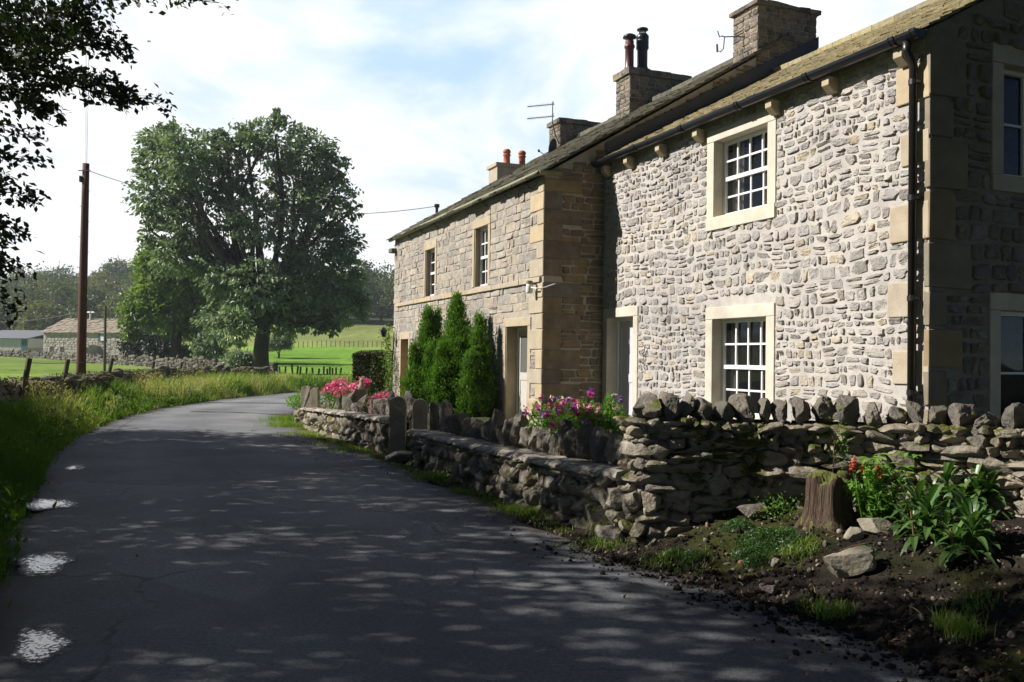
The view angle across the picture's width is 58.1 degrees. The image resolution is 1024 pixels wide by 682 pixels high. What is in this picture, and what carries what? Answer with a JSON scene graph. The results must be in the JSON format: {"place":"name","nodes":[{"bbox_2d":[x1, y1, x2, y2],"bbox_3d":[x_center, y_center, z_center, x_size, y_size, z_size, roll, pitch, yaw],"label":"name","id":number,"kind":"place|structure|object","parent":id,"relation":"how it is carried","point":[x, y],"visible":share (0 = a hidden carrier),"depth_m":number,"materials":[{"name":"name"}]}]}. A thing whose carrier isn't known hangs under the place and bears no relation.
{"place":"outdoors","nodes":[
{"label":"outdoors","id":0,"kind":"place"},
{"bbox_2d":[412,398,427,428],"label":"stone slab","id":1,"kind":"structure","parent":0,"point":[420,413],"depth_m":14.27,"materials":[{"name":"grey stone"}]},
{"bbox_2d":[0,0,925,278],"label":"sky","id":2,"kind":"structure","parent":0,"point":[422,97],"materials":[{"name":"white"}]},
{"bbox_2d":[0,388,962,681],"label":"road","id":3,"kind":"structure","parent":0,"point":[264,554],"depth_m":6.26,"materials":[{"name":"grey asphalt"}]},
{"bbox_2d":[9,627,72,663],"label":"puddle","id":4,"kind":"object","parent":3,"relation":"on","point":[38,646],"visible":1,"depth_m":4.97,"materials":[{"name":"liquid"}]},
{"bbox_2d":[13,553,75,576],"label":"puddle","id":5,"kind":"object","parent":3,"relation":"on","point":[45,564],"visible":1,"depth_m":6.87,"materials":[{"name":"liquid"}]},
{"bbox_2d":[21,498,78,510],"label":"puddle","id":6,"kind":"object","parent":3,"relation":"on","point":[43,503],"visible":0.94,"depth_m":9.54,"materials":[{"name":"liquid"}]},
{"bbox_2d":[64,465,85,469],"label":"puddle","id":7,"kind":"object","parent":3,"relation":"on","point":[75,467],"visible":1,"depth_m":12.60,"materials":[{"name":"liquid"}]},
{"bbox_2d":[0,305,1023,681],"bbox_3d":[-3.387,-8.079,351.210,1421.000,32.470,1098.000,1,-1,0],"label":"ground","id":8,"kind":"structure","parent":0,"point":[334,353],"depth_m":6.51,"materials":[{"name":"brown soil"}]},
{"bbox_2d":[0,330,43,352],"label":"farm shed","id":9,"kind":"structure","parent":8,"relation":"on","point":[25,340],"depth_m":124.78,"materials":[{"name":"grey metal"}]},
{"bbox_2d":[21,339,27,350],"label":"door","id":10,"kind":"structure","parent":9,"relation":"in","point":[24,342],"depth_m":123.76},
{"bbox_2d":[0,102,43,299],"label":"roadside tree","id":11,"kind":"object","parent":8,"relation":"on","point":[14,140],"visible":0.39,"depth_m":16.96,"materials":[{"name":"green plant"}]},
{"bbox_2d":[76,163,90,374],"bbox_3d":[-13.971,-1.967,30.038,0.400,7.660,0.310,1,-1,0],"label":"telephone pole","id":12,"kind":"object","parent":8,"relation":"on","point":[82,308],"visible":0.97,"depth_m":29.95,"materials":[{"name":"wood"}]},
{"bbox_2d":[90,171,433,214],"bbox_3d":[-8.182,-4.831,30.008,11.505,1.393,0.020,1,-1,1],"label":"cable","id":13,"kind":"object","parent":12,"relation":"attached to","point":[260,210],"visible":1,"depth_m":29.99,"materials":[{"name":"black rubber"}]},
{"bbox_2d":[0,260,188,336],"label":"woods","id":14,"kind":"object","parent":8,"relation":"on","point":[50,293],"visible":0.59,"depth_m":169.52,"materials":[{"name":"green plant"}]},
{"bbox_2d":[40,312,168,356],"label":"farmhouse","id":15,"kind":"object","parent":8,"relation":"on","point":[60,336],"visible":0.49,"depth_m":118.56,"materials":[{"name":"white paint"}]},
{"bbox_2d":[49,345,53,351],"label":"window","id":16,"kind":"structure","parent":15,"relation":"in","point":[51,348],"depth_m":119.34,"materials":[{"name":"grey glass"}]},
{"bbox_2d":[59,346,63,352],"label":"window","id":17,"kind":"structure","parent":15,"relation":"in","point":[61,348],"depth_m":118.77,"materials":[{"name":"grey glass"}]},
{"bbox_2d":[98,331,103,340],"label":"window","id":18,"kind":"structure","parent":15,"relation":"in","point":[100,335],"depth_m":116.61,"materials":[{"name":"white glass"}]},
{"bbox_2d":[103,306,106,370],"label":"slim pole","id":19,"kind":"object","parent":8,"relation":"on","point":[104,344],"visible":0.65,"depth_m":54.94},
{"bbox_2d":[92,256,137,290],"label":"hilltop tree","id":20,"kind":"object","parent":8,"relation":"on","point":[116,268],"visible":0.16,"depth_m":230.40,"materials":[{"name":"green plant"}]},
{"bbox_2d":[0,0,238,327],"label":"overhanging tree","id":21,"kind":"object","parent":8,"relation":"on","point":[26,65],"visible":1,"depth_m":8.86,"materials":[{"name":"green plant"}]},
{"bbox_2d":[19,358,235,401],"bbox_3d":[-12.883,1.182,34.429,0.944,1.184,31.546,1,-1,-9],"label":"leaning fence","id":22,"kind":"object","parent":8,"relation":"on","point":[24,383],"visible":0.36,"depth_m":22.93,"materials":[{"name":"wood"}]},
{"bbox_2d":[116,326,154,357],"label":"evergreen shrub","id":23,"kind":"object","parent":8,"relation":"on","point":[127,348],"visible":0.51,"depth_m":81.33,"materials":[{"name":"green plant"}]},
{"bbox_2d":[0,365,272,406],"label":"mossy wall","id":24,"kind":"structure","parent":8,"relation":"on","point":[98,378],"depth_m":25.15,"materials":[{"name":"stone"}]},
{"bbox_2d":[0,349,277,372],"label":"field wall","id":25,"kind":"structure","parent":8,"relation":"on","point":[133,360],"depth_m":75.22,"materials":[{"name":"stone"}]},
{"bbox_2d":[140,332,184,358],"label":"shrub","id":26,"kind":"object","parent":8,"relation":"on","point":[162,349],"visible":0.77,"depth_m":78.39,"materials":[{"name":"green plant"}]},
{"bbox_2d":[112,238,226,358],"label":"tree","id":27,"kind":"object","parent":8,"relation":"on","point":[182,300],"visible":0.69,"depth_m":73.12,"materials":[{"name":"green plant"}]},
{"bbox_2d":[180,342,194,358],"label":"shrub","id":28,"kind":"object","parent":8,"relation":"on","point":[185,352],"visible":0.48,"depth_m":74.38,"materials":[{"name":"green plant"}]},
{"bbox_2d":[0,366,381,606],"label":"verge grass","id":29,"kind":"structure","parent":8,"relation":"on","point":[25,440],"depth_m":19.16,"materials":[{"name":"green plant"}]},
{"bbox_2d":[188,328,232,359],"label":"shrub","id":30,"kind":"object","parent":8,"relation":"on","point":[206,348],"visible":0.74,"depth_m":71.51,"materials":[{"name":"green plant"}]},
{"bbox_2d":[222,348,252,368],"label":"shrub","id":31,"kind":"object","parent":8,"relation":"on","point":[238,357],"visible":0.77,"depth_m":63.37,"materials":[{"name":"green plant"}]},
{"bbox_2d":[120,107,374,366],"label":"ash tree","id":32,"kind":"object","parent":8,"relation":"on","point":[269,301],"visible":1,"depth_m":59.22,"materials":[{"name":"green plant"}]},
{"bbox_2d":[269,333,295,357],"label":"tree","id":33,"kind":"object","parent":8,"relation":"on","point":[276,343],"visible":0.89,"depth_m":85.48,"materials":[{"name":"green plant"}]},
{"bbox_2d":[202,255,394,323],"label":"woods","id":34,"kind":"object","parent":8,"relation":"on","point":[381,287],"visible":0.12,"depth_m":176.98,"materials":[{"name":"green plant"}]},
{"bbox_2d":[300,386,311,426],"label":"stone slab","id":35,"kind":"structure","parent":8,"relation":"on","point":[305,396],"depth_m":20.52,"materials":[{"name":"grey stone"}]},
{"bbox_2d":[273,357,341,373],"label":"field fence","id":36,"kind":"object","parent":8,"relation":"on","point":[291,366],"visible":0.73,"depth_m":59.41,"materials":[{"name":"brown wood"}]},
{"bbox_2d":[294,405,321,422],"bbox_3d":[-4.741,1.789,21.688,0.739,0.612,1.878,1,-1,-10],"label":"wall stub","id":37,"kind":"object","parent":8,"relation":"on","point":[296,413],"depth_m":20.76,"materials":[{"name":"stone"}]},
{"bbox_2d":[285,392,300,408],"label":"yellow green plant","id":38,"kind":"object","parent":37,"relation":"on","point":[297,401],"visible":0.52,"depth_m":21.39,"materials":[{"name":"green plant"}]},
{"bbox_2d":[310,387,319,407],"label":"stone slab","id":39,"kind":"structure","parent":8,"relation":"on","point":[314,397],"depth_m":20.12,"materials":[{"name":"grey stone"}]},
{"bbox_2d":[298,341,390,347],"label":"hill fence","id":40,"kind":"object","parent":8,"relation":"on","point":[344,344],"visible":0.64,"depth_m":115.87,"materials":[{"name":"brown wood"}]},
{"bbox_2d":[318,376,379,409],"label":"pink flowers","id":41,"kind":"object","parent":8,"relation":"on","point":[336,388],"visible":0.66,"depth_m":19.09,"materials":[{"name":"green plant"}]},
{"bbox_2d":[299,390,415,454],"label":"end garden wall","id":42,"kind":"structure","parent":8,"relation":"on","point":[351,423],"depth_m":16.84,"materials":[{"name":"stone"}]},
{"bbox_2d":[355,378,367,400],"bbox_3d":[-2.974,1.118,18.178,0.225,0.766,0.230,1,-1,0],"label":"stone ornament","id":43,"kind":"object","parent":8,"relation":"on","point":[361,391],"visible":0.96,"depth_m":18.08,"materials":[{"name":"grey stone"}]},
{"bbox_2d":[351,349,392,395],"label":"clipped hedge","id":44,"kind":"object","parent":8,"relation":"on","point":[363,362],"visible":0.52,"depth_m":26.96,"materials":[{"name":"green plant"}]},
{"bbox_2d":[360,389,401,412],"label":"pink flowers","id":45,"kind":"object","parent":8,"relation":"on","point":[379,395],"visible":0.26,"depth_m":16.95,"materials":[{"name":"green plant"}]},
{"bbox_2d":[388,396,406,454],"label":"stone slab","id":46,"kind":"structure","parent":8,"relation":"on","point":[397,420],"depth_m":14.42,"materials":[{"name":"grey stone"}]},
{"bbox_2d":[385,450,411,461],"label":"flat stone","id":47,"kind":"structure","parent":8,"relation":"on","point":[399,456],"depth_m":13.97,"materials":[{"name":"stone"}]},
{"bbox_2d":[396,304,444,411],"bbox_3d":[-1.808,0.421,19.875,1.333,2.515,1.259,1,-1,0],"label":"conifer","id":48,"kind":"object","parent":8,"relation":"on","point":[419,360],"visible":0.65,"depth_m":19.71,"materials":[{"name":"green plant"}]},
{"bbox_2d":[419,290,472,413],"bbox_3d":[-1.157,0.302,19.322,1.530,2.758,1.587,1,-1,0],"label":"conifer","id":49,"kind":"object","parent":8,"relation":"on","point":[448,356],"visible":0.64,"depth_m":18.94,"materials":[{"name":"green plant"}]},
{"bbox_2d":[452,309,500,417],"bbox_3d":[-0.721,0.512,18.668,1.039,2.341,0.954,1,-1,-16],"label":"conifer","id":50,"kind":"object","parent":8,"relation":"on","point":[477,393],"visible":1,"depth_m":18.50,"materials":[{"name":"green plant"}]},
{"bbox_2d":[434,149,525,212],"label":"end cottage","id":51,"kind":"structure","parent":8,"relation":"on","point":[498,170],"depth_m":31.02,"materials":[{"name":"stone"}]},
{"bbox_2d":[406,400,630,542],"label":"garden wall","id":52,"kind":"structure","parent":8,"relation":"on","point":[493,456],"depth_m":9.87,"materials":[{"name":"stone"}]},
{"bbox_2d":[44,428,1023,681],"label":"leaf litter","id":53,"kind":"object","parent":8,"relation":"on","point":[910,673],"visible":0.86,"depth_m":5.95,"materials":[{"name":"brown plant"}]},
{"bbox_2d":[522,393,577,433],"bbox_3d":[0.478,0.953,10.569,0.736,0.718,0.497,1,-1,0],"label":"flowering plant","id":54,"kind":"object","parent":8,"relation":"on","point":[545,415],"visible":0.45,"depth_m":10.50,"materials":[{"name":"green plant"}]},
{"bbox_2d":[549,401,603,452],"bbox_3d":[0.697,1.013,9.868,0.607,0.749,0.431,1,-1,0],"label":"flowering plant","id":55,"kind":"object","parent":8,"relation":"on","point":[582,418],"visible":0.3,"depth_m":9.81,"materials":[{"name":"purple plant"}]},
{"bbox_2d":[574,387,630,436],"bbox_3d":[1.020,0.873,9.963,0.718,0.740,0.505,1,-1,0],"label":"flowering plant","id":56,"kind":"object","parent":8,"relation":"on","point":[608,411],"visible":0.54,"depth_m":9.91,"materials":[{"name":"green plant"}]},
{"bbox_2d":[386,0,820,424],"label":"cottage","id":57,"kind":"structure","parent":8,"relation":"on","point":[490,249],"depth_m":18.46,"materials":[{"name":"stone"}]},
{"bbox_2d":[378,323,394,393],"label":"climbing plant","id":58,"kind":"object","parent":57,"relation":"attached to","point":[387,338],"visible":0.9,"depth_m":26.10,"materials":[{"name":"green plant"}]},
{"bbox_2d":[380,325,394,336],"bbox_3d":[-3.506,-0.289,26.096,0.472,0.350,0.204,1,-1,-8],"label":"wall lantern","id":59,"kind":"object","parent":57,"relation":"attached to","point":[383,330],"depth_m":26.03,"materials":[{"name":"black metal"}]},
{"bbox_2d":[399,333,409,396],"bbox_3d":[-2.825,0.762,25.315,0.302,1.940,1.040,1,-1,-22],"label":"door","id":60,"kind":"structure","parent":57,"relation":"in","point":[404,343],"depth_m":25.64,"materials":[{"name":"white paint"}]},
{"bbox_2d":[423,239,436,296],"bbox_3d":[-1.986,-1.825,23.271,0.205,1.380,1.080,1,-1,-22],"label":"window","id":61,"kind":"structure","parent":57,"relation":"in","point":[430,247],"depth_m":23.62,"materials":[{"name":"white paint"}]},
{"bbox_2d":[472,215,490,287],"bbox_3d":[-0.535,-1.908,19.879,0.310,1.460,1.100,1,-1,-22],"label":"window","id":62,"kind":"structure","parent":57,"relation":"in","point":[483,224],"depth_m":20.21,"materials":[{"name":"white paint"}]},
{"bbox_2d":[502,317,530,422],"bbox_3d":[0.225,0.597,17.949,0.342,2.080,1.390,1,-1,-22],"label":"door","id":63,"kind":"structure","parent":57,"relation":"in","point":[516,353],"depth_m":18.41,"materials":[{"name":"paint"}]},
{"bbox_2d":[526,280,555,293],"bbox_3d":[0.506,-0.999,16.873,0.607,0.240,0.174,0,-1,34],"label":"security light","id":64,"kind":"object","parent":57,"relation":"attached to","point":[529,287],"visible":1,"depth_m":16.97,"materials":[{"name":"white plastic"}]},
{"bbox_2d":[527,102,558,143],"bbox_3d":[0.923,-6.516,27.458,0.980,1.290,0.223,0,-1,16],"label":"television aerial","id":65,"kind":"object","parent":57,"relation":"attached to","point":[552,104],"visible":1,"depth_m":27.39,"materials":[{"name":"metal"}]},
{"bbox_2d":[538,138,556,154],"bbox_3d":[1.126,-5.736,27.471,0.465,0.531,0.619,2,-1,-36],"label":"satellite dish","id":66,"kind":"object","parent":57,"relation":"attached to","point":[553,144],"visible":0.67,"depth_m":27.25,"materials":[{"name":"metal"}]},
{"bbox_2d":[716,31,744,51],"bbox_3d":[4.513,-6.190,19.037,0.587,0.454,0.051,1,-1,5],"label":"aerial bracket","id":67,"kind":"object","parent":57,"relation":"attached to","point":[724,41],"visible":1,"depth_m":19.04,"materials":[{"name":"metal"}]},
{"bbox_2d":[254,412,1013,645],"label":"grass tufts","id":68,"kind":"object","parent":8,"relation":"on","point":[957,623],"visible":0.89,"depth_m":7.15,"materials":[{"name":"green plant"}]},
{"bbox_2d":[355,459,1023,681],"bbox_3d":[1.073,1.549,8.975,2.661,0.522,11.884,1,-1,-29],"label":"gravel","id":69,"kind":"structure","parent":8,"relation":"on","point":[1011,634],"depth_m":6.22,"materials":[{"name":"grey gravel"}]},
{"bbox_2d":[736,503,772,519],"bbox_3d":[2.066,1.449,7.768,0.333,0.158,0.208,1,-1,-13],"label":"stone","id":70,"kind":"object","parent":8,"relation":"on","point":[748,510],"visible":0.87,"depth_m":7.71,"materials":[{"name":"grey stone"}]},
{"bbox_2d":[505,508,1023,681],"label":"soil crumbs","id":71,"kind":"object","parent":8,"relation":"on","point":[939,670],"visible":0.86,"depth_m":5.93,"materials":[{"name":"brown soil"}]},
{"bbox_2d":[761,585,777,595],"bbox_3d":[1.762,1.700,6.291,0.088,0.079,0.112,0,-1,44],"label":"stone","id":72,"kind":"object","parent":8,"relation":"on","point":[772,590],"visible":0.98,"depth_m":6.26,"materials":[{"name":"grey stone"}]},
{"bbox_2d":[663,518,877,567],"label":"feathery weeds","id":73,"kind":"object","parent":8,"relation":"on","point":[756,558],"visible":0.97,"depth_m":7.17,"materials":[{"name":"green plant"}]},
{"bbox_2d":[771,558,780,567],"bbox_3d":[1.921,1.621,6.729,0.068,0.078,0.050,2,-1,-36],"label":"stone","id":74,"kind":"object","parent":8,"relation":"on","point":[775,562],"visible":1,"depth_m":6.71,"materials":[{"name":"grey stone"}]},
{"bbox_2d":[749,482,803,520],"bbox_3d":[2.252,1.354,7.630,0.540,0.378,0.387,1,-1,0],"label":"weed","id":75,"kind":"object","parent":8,"relation":"on","point":[777,507],"visible":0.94,"depth_m":7.62,"materials":[{"name":"green plant"}]},
{"bbox_2d":[591,0,1023,424],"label":"cottage","id":76,"kind":"structure","parent":8,"relation":"on","point":[871,250],"depth_m":11.59,"materials":[{"name":"stone"}]},
{"bbox_2d":[602,306,638,421],"bbox_3d":[2.065,0.509,16.657,0.302,2.220,1.280,1,-1,-22],"label":"door","id":77,"kind":"structure","parent":76,"relation":"in","point":[620,325],"depth_m":16.95,"materials":[{"name":"grey paint"}]},
{"bbox_2d":[639,342,644,372],"bbox_3d":[2.225,0.282,15.801,0.014,0.526,0.196,1,-1,-22],"label":"wire ornament","id":78,"kind":"object","parent":76,"relation":"attached to","point":[643,358],"visible":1,"depth_m":15.77,"materials":[{"name":"metal"}]},
{"bbox_2d":[705,303,774,418],"bbox_3d":[3.415,0.382,13.407,0.362,1.790,1.640,1,-1,-22],"label":"window","id":79,"kind":"structure","parent":76,"relation":"in","point":[716,343],"depth_m":13.70,"materials":[{"name":"white paint"}]},
{"bbox_2d":[706,111,776,231],"bbox_3d":[3.455,-2.442,13.459,0.362,1.520,1.640,1,-1,-22],"label":"window","id":80,"kind":"structure","parent":76,"relation":"in","point":[719,141],"depth_m":13.67,"materials":[{"name":"white paint"}]},
{"bbox_2d":[988,292,1023,417],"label":"window","id":81,"kind":"structure","parent":76,"relation":"in","point":[1000,304],"depth_m":10.53,"materials":[{"name":"white paint"}]},
{"bbox_2d":[991,42,1023,193],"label":"window","id":82,"kind":"structure","parent":76,"relation":"in","point":[1006,60],"depth_m":10.60,"materials":[{"name":"white paint"}]},
{"bbox_2d":[613,391,1023,544],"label":"garden wall","id":83,"kind":"structure","parent":8,"relation":"on","point":[705,461],"depth_m":7.89,"materials":[{"name":"stone"}]},
{"bbox_2d":[793,470,855,531],"bbox_3d":[2.488,1.281,7.303,0.564,0.515,0.595,2,-1,-45],"label":"tree stump","id":84,"kind":"object","parent":8,"relation":"on","point":[828,504],"visible":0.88,"depth_m":7.17,"materials":[{"name":"brown wood"}]},
{"bbox_2d":[737,536,923,626],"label":"twigs","id":85,"kind":"object","parent":8,"relation":"on","point":[910,621],"visible":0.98,"depth_m":6.44,"materials":[{"name":"brown wood"}]},
{"bbox_2d":[828,405,857,470],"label":"leafy plant","id":86,"kind":"object","parent":8,"relation":"on","point":[835,445],"visible":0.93,"depth_m":7.72,"materials":[{"name":"green plant"}]},
{"bbox_2d":[823,545,876,577],"bbox_3d":[2.324,1.529,6.378,0.402,0.215,0.262,1,-1,0],"label":"stone","id":87,"kind":"object","parent":8,"relation":"on","point":[852,561],"visible":0.99,"depth_m":6.29,"materials":[{"name":"grey stone"}]},
{"bbox_2d":[843,527,863,541],"bbox_3d":[2.553,1.450,6.892,0.148,0.114,0.172,1,-1,0],"label":"stone","id":88,"kind":"object","parent":8,"relation":"on","point":[854,534],"visible":0.91,"depth_m":6.84,"materials":[{"name":"grey stone"}]},
{"bbox_2d":[857,518,893,534],"bbox_3d":[2.742,1.400,6.904,0.274,0.141,0.174,1,-1,0],"label":"stone","id":89,"kind":"object","parent":8,"relation":"on","point":[871,525],"visible":0.91,"depth_m":6.89,"materials":[{"name":"grey stone"}]},
{"bbox_2d":[841,452,921,521],"bbox_3d":[2.853,1.149,7.161,0.614,0.584,0.404,1,-1,-14],"label":"orange flowered plant","id":90,"kind":"object","parent":8,"relation":"on","point":[876,503],"visible":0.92,"depth_m":7.10,"materials":[{"name":"green plant"}]},
{"bbox_2d":[878,475,954,555],"bbox_3d":[2.992,1.254,6.648,0.608,0.541,0.763,1,-1,0],"label":"leafy plant","id":91,"kind":"object","parent":8,"relation":"on","point":[925,506],"visible":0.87,"depth_m":6.52,"materials":[{"name":"green plant"}]},
{"bbox_2d":[930,486,1006,570],"bbox_3d":[3.077,1.268,6.288,0.510,0.553,0.714,0,-1,36],"label":"leafy plant","id":92,"kind":"object","parent":8,"relation":"on","point":[972,521],"visible":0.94,"depth_m":6.20,"materials":[{"name":"green plant"}]},
{"bbox_2d":[922,453,1017,519],"bbox_3d":[3.655,1.177,7.297,0.814,0.580,0.568,1,-1,0],"label":"leafy plant","id":93,"kind":"object","parent":8,"relation":"on","point":[980,488],"visible":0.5,"depth_m":7.25,"materials":[{"name":"green plant"}]},
{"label":"cable","id":94,"kind":"object","parent":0,"visible":0},
{"bbox_2d":[14,313,74,321],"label":"cable","id":95,"kind":"object","parent":94,"relation":"attached to","point":[44,318],"visible":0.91,"depth_m":118.03,"materials":[{"name":"grey rubber"}]}
]}

